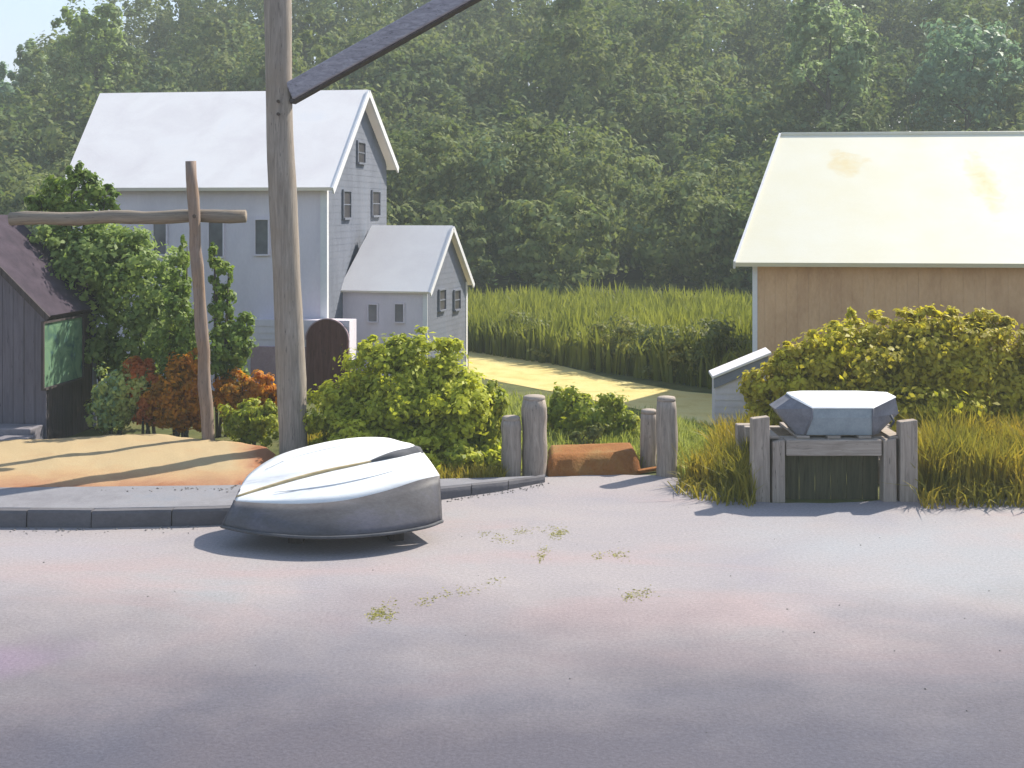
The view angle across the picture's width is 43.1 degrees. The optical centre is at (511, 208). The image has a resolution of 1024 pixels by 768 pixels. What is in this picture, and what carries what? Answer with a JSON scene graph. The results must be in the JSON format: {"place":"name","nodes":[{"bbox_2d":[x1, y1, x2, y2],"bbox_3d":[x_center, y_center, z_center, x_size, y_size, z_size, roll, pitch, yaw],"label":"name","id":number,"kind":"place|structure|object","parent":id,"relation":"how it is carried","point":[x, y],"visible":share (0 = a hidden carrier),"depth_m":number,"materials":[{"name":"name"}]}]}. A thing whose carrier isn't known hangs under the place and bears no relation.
{"place":"outdoors","nodes":[
{"label":"outdoors","id":0,"kind":"place"},
{"bbox_2d":[0,434,275,486],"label":"sand bank","id":1,"kind":"structure","parent":0,"point":[136,460],"depth_m":19.69,"materials":[{"name":"beige sand"}]},
{"bbox_2d":[8,161,246,439],"bbox_3d":[-6.454,1.810,21.681,3.969,5.198,0.475,0,0,0],"label":"cross post","id":2,"kind":"object","parent":1,"relation":"on","point":[194,215],"visible":0.94,"depth_m":21.56,"materials":[{"name":"wood"}]},
{"bbox_2d":[0,475,539,508],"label":"pavement","id":3,"kind":"structure","parent":0,"point":[99,497],"depth_m":17.52,"materials":[{"name":"concrete"}]},
{"bbox_2d":[307,430,442,452],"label":"verge grass","id":4,"kind":"structure","parent":0,"point":[314,435],"depth_m":22.16,"materials":[{"name":"green plant"}]},
{"bbox_2d":[67,280,936,502],"bbox_3d":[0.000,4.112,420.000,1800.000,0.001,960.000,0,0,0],"label":"ground","id":5,"kind":"structure","parent":0,"point":[274,447],"depth_m":29.75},
{"bbox_2d":[0,215,100,440],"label":"grey shed","id":6,"kind":"structure","parent":5,"relation":"on","point":[48,380],"depth_m":22.70,"materials":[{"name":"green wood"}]},
{"bbox_2d":[41,314,84,390],"bbox_3d":[-7.982,2.543,23.074,0.095,1.189,1.571,0,0,7],"label":"window","id":7,"kind":"structure","parent":6,"relation":"in","point":[62,339],"depth_m":23.04,"materials":[{"name":"green glass"}]},
{"bbox_2d":[24,160,121,294],"bbox_3d":[-8.485,1.630,25.387,1.944,5.148,1.840,0,0,44],"label":"shrub","id":8,"kind":"object","parent":5,"relation":"on","point":[86,181],"visible":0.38,"depth_m":25.16,"materials":[{"name":"green plant"}]},
{"bbox_2d":[26,209,210,423],"bbox_3d":[-7.538,2.110,24.649,3.606,4.195,2.278,0,0,0],"label":"shrub","id":9,"kind":"object","parent":5,"relation":"on","point":[131,267],"visible":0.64,"depth_m":24.11,"materials":[{"name":"green plant"}]},
{"bbox_2d":[84,361,153,434],"bbox_3d":[-6.995,3.476,23.174,1.318,1.476,1.115,0,0,0],"label":"bush","id":10,"kind":"object","parent":5,"relation":"on","point":[112,400],"visible":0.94,"depth_m":22.95,"materials":[{"name":"green plant"}]},
{"bbox_2d":[122,356,163,433],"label":"flower bush","id":11,"kind":"object","parent":5,"relation":"on","point":[139,365],"visible":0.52,"depth_m":23.09,"materials":[{"name":"red plant"}]},
{"bbox_2d":[139,348,214,437],"bbox_3d":[-5.908,3.339,22.986,1.264,1.744,1.147,0,0,0],"label":"flower bush","id":12,"kind":"object","parent":5,"relation":"on","point":[174,396],"visible":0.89,"depth_m":22.76,"materials":[{"name":"orange plant"}]},
{"bbox_2d":[155,234,208,434],"bbox_3d":[-6.011,2.334,23.596,0.864,3.739,1.580,0,0,0],"label":"conifer","id":13,"kind":"object","parent":5,"relation":"on","point":[178,308],"visible":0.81,"depth_m":23.31,"materials":[{"name":"green plant"}]},
{"bbox_2d":[65,90,398,395],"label":"white house","id":14,"kind":"structure","parent":5,"relation":"on","point":[138,150],"depth_m":29.48,"materials":[{"name":"grey"}]},
{"bbox_2d":[152,224,167,255],"bbox_3d":[-7.934,0.647,29.209,0.366,0.842,0.095,0,0,8],"label":"window","id":15,"kind":"structure","parent":14,"relation":"in","point":[160,231],"depth_m":29.21,"materials":[{"name":"grey glass"}]},
{"bbox_2d":[207,222,224,257],"bbox_3d":[-6.629,0.664,29.026,0.395,0.900,0.095,0,0,8],"label":"window","id":16,"kind":"structure","parent":14,"relation":"in","point":[215,231],"depth_m":29.02,"materials":[{"name":"grey glass"}]},
{"bbox_2d":[254,218,269,255],"bbox_3d":[-5.577,0.640,28.879,0.359,0.834,0.095,0,0,8],"label":"window","id":17,"kind":"structure","parent":14,"relation":"in","point":[261,226],"depth_m":28.88,"materials":[{"name":"grey glass"}]},
{"bbox_2d":[305,318,348,395],"bbox_3d":[-3.994,3.237,27.963,0.977,1.725,0.116,0,0,8],"label":"arched door","id":18,"kind":"structure","parent":14,"relation":"in","point":[324,338],"depth_m":27.99,"materials":[{"name":"wood"}]},
{"bbox_2d":[342,189,352,219],"bbox_3d":[-3.859,-0.087,30.294,0.095,0.706,0.711,0,0,8],"label":"window","id":19,"kind":"structure","parent":14,"relation":"in","point":[346,194],"depth_m":30.28,"materials":[{"name":"grey"}]},
{"bbox_2d":[356,140,366,164],"bbox_3d":[-3.676,-1.354,31.598,0.095,0.574,0.764,0,0,8],"label":"window","id":20,"kind":"structure","parent":14,"relation":"in","point":[360,145],"depth_m":31.55,"materials":[{"name":"grey"}]},
{"bbox_2d":[371,190,381,216],"bbox_3d":[-3.469,-0.118,33.066,0.095,0.690,0.876,0,0,8],"label":"window","id":21,"kind":"structure","parent":14,"relation":"in","point":[375,194],"depth_m":33.03,"materials":[{"name":"grey"}]},
{"bbox_2d":[207,241,258,436],"bbox_3d":[-5.126,2.394,23.411,1.042,3.618,1.299,0,0,-30],"label":"conifer","id":22,"kind":"object","parent":5,"relation":"on","point":[233,338],"visible":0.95,"depth_m":23.26,"materials":[{"name":"green plant"}]},
{"bbox_2d":[212,367,276,421],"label":"flower bush","id":23,"kind":"object","parent":5,"relation":"on","point":[230,392],"visible":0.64,"depth_m":22.87,"materials":[{"name":"orange plant"}]},
{"bbox_2d":[217,397,278,447],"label":"shrub","id":24,"kind":"object","parent":5,"relation":"on","point":[254,422],"visible":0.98,"depth_m":21.74,"materials":[{"name":"green plant"}]},
{"bbox_2d":[264,0,481,454],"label":"derrick pole","id":25,"kind":"object","parent":5,"relation":"on","point":[285,91],"visible":0.79,"depth_m":20.50,"materials":[{"name":"wood"}]},
{"bbox_2d":[300,325,503,472],"bbox_3d":[-1.768,3.057,20.612,3.353,2.327,2.913,0,0,0],"label":"shrub","id":26,"kind":"object","parent":5,"relation":"on","point":[434,404],"visible":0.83,"depth_m":20.50,"materials":[{"name":"green plant"}]},
{"bbox_2d":[341,225,474,383],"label":"outbuilding","id":27,"kind":"structure","parent":5,"relation":"on","point":[400,279],"depth_m":30.20,"materials":[{"name":"grey"}]},
{"bbox_2d":[367,303,378,322],"bbox_3d":[-3.201,2.407,29.809,0.264,0.443,0.095,0,0,15],"label":"window","id":28,"kind":"structure","parent":27,"relation":"in","point":[372,308],"depth_m":29.81,"materials":[{"name":"grey glass"}]},
{"bbox_2d":[394,303,404,322],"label":"window","id":29,"kind":"structure","parent":27,"relation":"in","point":[399,308],"depth_m":29.64,"materials":[{"name":"grey glass"}]},
{"bbox_2d":[438,288,446,311],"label":"window","id":30,"kind":"structure","parent":27,"relation":"in","point":[442,293],"depth_m":30.54,"materials":[{"name":"grey"}]},
{"bbox_2d":[453,289,461,311],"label":"window","id":31,"kind":"structure","parent":27,"relation":"in","point":[457,292],"depth_m":31.61,"materials":[{"name":"grey"}]},
{"bbox_2d":[439,379,508,474],"bbox_3d":[-0.598,3.460,20.233,1.156,1.542,1.761,0,0,0],"label":"shrub","id":32,"kind":"object","parent":5,"relation":"on","point":[484,444],"visible":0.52,"depth_m":20.24,"materials":[{"name":"green plant"}]},
{"bbox_2d":[437,449,511,478],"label":"verge grass","id":33,"kind":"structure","parent":5,"relation":"on","point":[489,471],"depth_m":19.33,"materials":[{"name":"green plant"}]},
{"bbox_2d":[501,415,521,476],"bbox_3d":[-0.013,3.785,19.779,0.318,1.230,0.327,0,0,0],"label":"gate post","id":34,"kind":"object","parent":5,"relation":"on","point":[511,451],"visible":0.79,"depth_m":19.66,"materials":[{"name":"grey wood"}]},
{"bbox_2d":[521,394,546,476],"bbox_3d":[0.342,3.636,19.876,0.402,1.528,0.406,0,0,0],"label":"gate post","id":35,"kind":"object","parent":5,"relation":"on","point":[534,431],"visible":0.84,"depth_m":19.72,"materials":[{"name":"grey wood"}]},
{"bbox_2d":[564,422,608,444],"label":"shrub","id":36,"kind":"object","parent":5,"relation":"on","point":[593,432],"visible":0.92,"depth_m":21.55,"materials":[{"name":"green plant"}]},
{"bbox_2d":[546,443,639,476],"bbox_3d":[1.269,3.952,20.533,1.491,0.356,1.533,0,0,0],"label":"earth mound","id":37,"kind":"object","parent":5,"relation":"on","point":[604,459],"visible":0.98,"depth_m":20.03,"materials":[{"name":"orange soil"}]},
{"bbox_2d":[547,382,639,442],"bbox_3d":[1.417,3.634,22.959,1.689,1.186,1.328,0,0,31],"label":"shrub","id":38,"kind":"object","parent":5,"relation":"on","point":[569,409],"visible":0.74,"depth_m":22.76,"materials":[{"name":"green plant"}]},
{"bbox_2d":[468,277,751,388],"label":"field reeds","id":39,"kind":"object","parent":5,"relation":"on","point":[583,308],"visible":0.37,"depth_m":36.08,"materials":[{"name":"green plant"}]},
{"bbox_2d":[471,308,751,381],"bbox_3d":[1.938,3.337,34.278,2.551,1.734,12.170,0,0,-35],"label":"hedge","id":40,"kind":"object","parent":5,"relation":"on","point":[716,329],"visible":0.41,"depth_m":30.94,"materials":[{"name":"green plant"}]},
{"bbox_2d":[637,466,655,473],"bbox_3d":[2.153,4.060,20.148,0.506,0.069,0.100,0,0,-31],"label":"plank","id":41,"kind":"object","parent":5,"relation":"on","point":[646,470],"visible":0.56,"depth_m":20.07,"materials":[{"name":"brown wood"}]},
{"bbox_2d":[640,408,656,468],"bbox_3d":[2.161,3.794,20.534,0.296,1.215,0.292,0,0,0],"label":"gate post","id":42,"kind":"object","parent":5,"relation":"on","point":[648,448],"visible":0.7,"depth_m":20.42,"materials":[{"name":"grey wood"}]},
{"bbox_2d":[656,395,677,476],"bbox_3d":[2.383,3.648,19.924,0.342,1.506,0.349,0,0,0],"label":"gate post","id":43,"kind":"object","parent":5,"relation":"on","point":[666,426],"visible":0.85,"depth_m":19.79,"materials":[{"name":"grey wood"}]},
{"bbox_2d":[671,409,771,503],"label":"tall grass","id":44,"kind":"structure","parent":5,"relation":"on","point":[725,457],"depth_m":19.04,"materials":[{"name":"plant"}]},
{"bbox_2d":[709,347,770,426],"bbox_3d":[4.202,3.404,23.956,1.060,1.592,0.840,0,0,4],"label":"lean to","id":45,"kind":"object","parent":5,"relation":"on","point":[725,381],"visible":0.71,"depth_m":23.64,"materials":[{"name":"grey wood"}]},
{"bbox_2d":[735,415,917,502],"bbox_3d":[4.514,3.608,18.822,2.328,1.384,1.430,0,0,0],"label":"boat stand","id":46,"kind":"object","parent":5,"relation":"on","point":[787,463],"visible":0.72,"depth_m":18.14,"materials":[{"name":"grey wood"}]},
{"bbox_2d":[769,391,898,435],"bbox_3d":[4.628,2.926,18.589,1.763,0.547,0.876,0,0,0],"label":"boat","id":47,"kind":"object","parent":46,"relation":"on","point":[805,413],"visible":1,"depth_m":18.29,"materials":[{"name":"metal"}]},
{"bbox_2d":[725,305,1023,430],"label":"shrub","id":48,"kind":"object","parent":5,"relation":"on","point":[958,363],"visible":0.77,"depth_m":21.59,"materials":[{"name":"green plant"}]},
{"bbox_2d":[733,131,1023,402],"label":"barn","id":49,"kind":"structure","parent":5,"relation":"on","point":[838,224],"depth_m":27.02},
{"bbox_2d":[887,398,1023,499],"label":"tall grass","id":50,"kind":"structure","parent":5,"relation":"on","point":[972,447],"depth_m":18.42,"materials":[{"name":"plant"}]},
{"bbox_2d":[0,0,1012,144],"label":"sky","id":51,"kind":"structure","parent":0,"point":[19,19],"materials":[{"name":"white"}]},
{"bbox_2d":[0,475,1023,767],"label":"road","id":52,"kind":"structure","parent":0,"point":[898,643],"depth_m":12.32,"materials":[{"name":"grey asphalt"}]},
{"bbox_2d":[0,475,544,527],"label":"kerb","id":53,"kind":"structure","parent":52,"relation":"on","point":[101,517],"depth_m":16.70,"materials":[{"name":"concrete"}]},
{"bbox_2d":[288,538,304,543],"bbox_3d":[-2.650,4.003,16.108,0.180,0.190,0.560,0,0,-1],"label":"timber block","id":54,"kind":"object","parent":52,"relation":"on","point":[294,541],"depth_m":15.83,"materials":[{"name":"grey wood"}]},
{"bbox_2d":[220,437,443,538],"bbox_3d":[-2.336,3.491,16.293,2.646,0.813,2.309,0,0,-21],"label":"rowing boat","id":55,"kind":"object","parent":52,"relation":"on","point":[358,487],"visible":1,"depth_m":15.87,"materials":[{"name":"white paint"}]},
{"bbox_2d":[386,533,403,540],"bbox_3d":[-1.496,4.003,16.221,0.180,0.190,0.560,0,0,-17],"label":"timber block","id":56,"kind":"object","parent":52,"relation":"on","point":[397,537],"depth_m":15.96,"materials":[{"name":"grey wood"}]},
{"bbox_2d":[9,482,1000,732],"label":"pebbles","id":57,"kind":"object","parent":52,"relation":"on","point":[14,529],"visible":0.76,"depth_m":17.75,"materials":[{"name":"stone"}]},
{"bbox_2d":[364,526,658,623],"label":"weeds","id":58,"kind":"object","parent":52,"relation":"on","point":[383,614],"visible":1,"depth_m":13.81,"materials":[{"name":"green plant"}]},
{"bbox_2d":[650,460,765,508],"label":"tall grass","id":59,"kind":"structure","parent":52,"relation":"on","point":[727,496],"depth_m":18.22,"materials":[{"name":"plant"}]},
{"bbox_2d":[881,470,1023,508],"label":"tall grass","id":60,"kind":"structure","parent":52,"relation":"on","point":[1015,495],"depth_m":17.94,"materials":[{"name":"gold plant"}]},
{"bbox_2d":[469,351,711,424],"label":"path","id":61,"kind":"structure","parent":0,"point":[530,373],"depth_m":30.37,"materials":[{"name":"soil"}]},
{"bbox_2d":[493,385,693,468],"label":"verge grass","id":62,"kind":"structure","parent":0,"point":[551,438],"depth_m":22.48,"materials":[{"name":"green plant"}]},
{"bbox_2d":[490,149,746,279],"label":"hillside","id":63,"kind":"structure","parent":0,"point":[637,274],"depth_m":75.70,"materials":[{"name":"green plant"}]},
{"bbox_2d":[0,61,19,130],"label":"tree","id":64,"kind":"object","parent":63,"relation":"on","point":[6,86],"visible":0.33,"depth_m":92.15,"materials":[{"name":"green plant"}]},
{"bbox_2d":[12,33,61,99],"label":"tree","id":65,"kind":"object","parent":63,"relation":"on","point":[30,70],"visible":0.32,"depth_m":97.02,"materials":[{"name":"green plant"}]},
{"bbox_2d":[47,0,132,125],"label":"tree","id":66,"kind":"object","parent":63,"relation":"on","point":[106,32],"visible":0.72,"depth_m":88.59,"materials":[{"name":"green plant"}]},
{"bbox_2d":[0,0,1023,297],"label":"woods","id":67,"kind":"object","parent":63,"relation":"on","point":[580,106],"visible":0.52,"depth_m":82.30,"materials":[{"name":"green plant"}]},
{"bbox_2d":[781,0,878,126],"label":"tree","id":68,"kind":"object","parent":63,"relation":"on","point":[847,67],"visible":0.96,"depth_m":79.00,"materials":[{"name":"green plant"}]},
{"bbox_2d":[907,12,1023,130],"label":"tree","id":69,"kind":"object","parent":63,"relation":"on","point":[958,82],"visible":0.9,"depth_m":82.80,"materials":[{"name":"green plant"}]},
{"bbox_2d":[677,415,726,477],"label":"pale grass","id":70,"kind":"structure","parent":0,"point":[693,439],"depth_m":21.91,"materials":[{"name":"green plant"}]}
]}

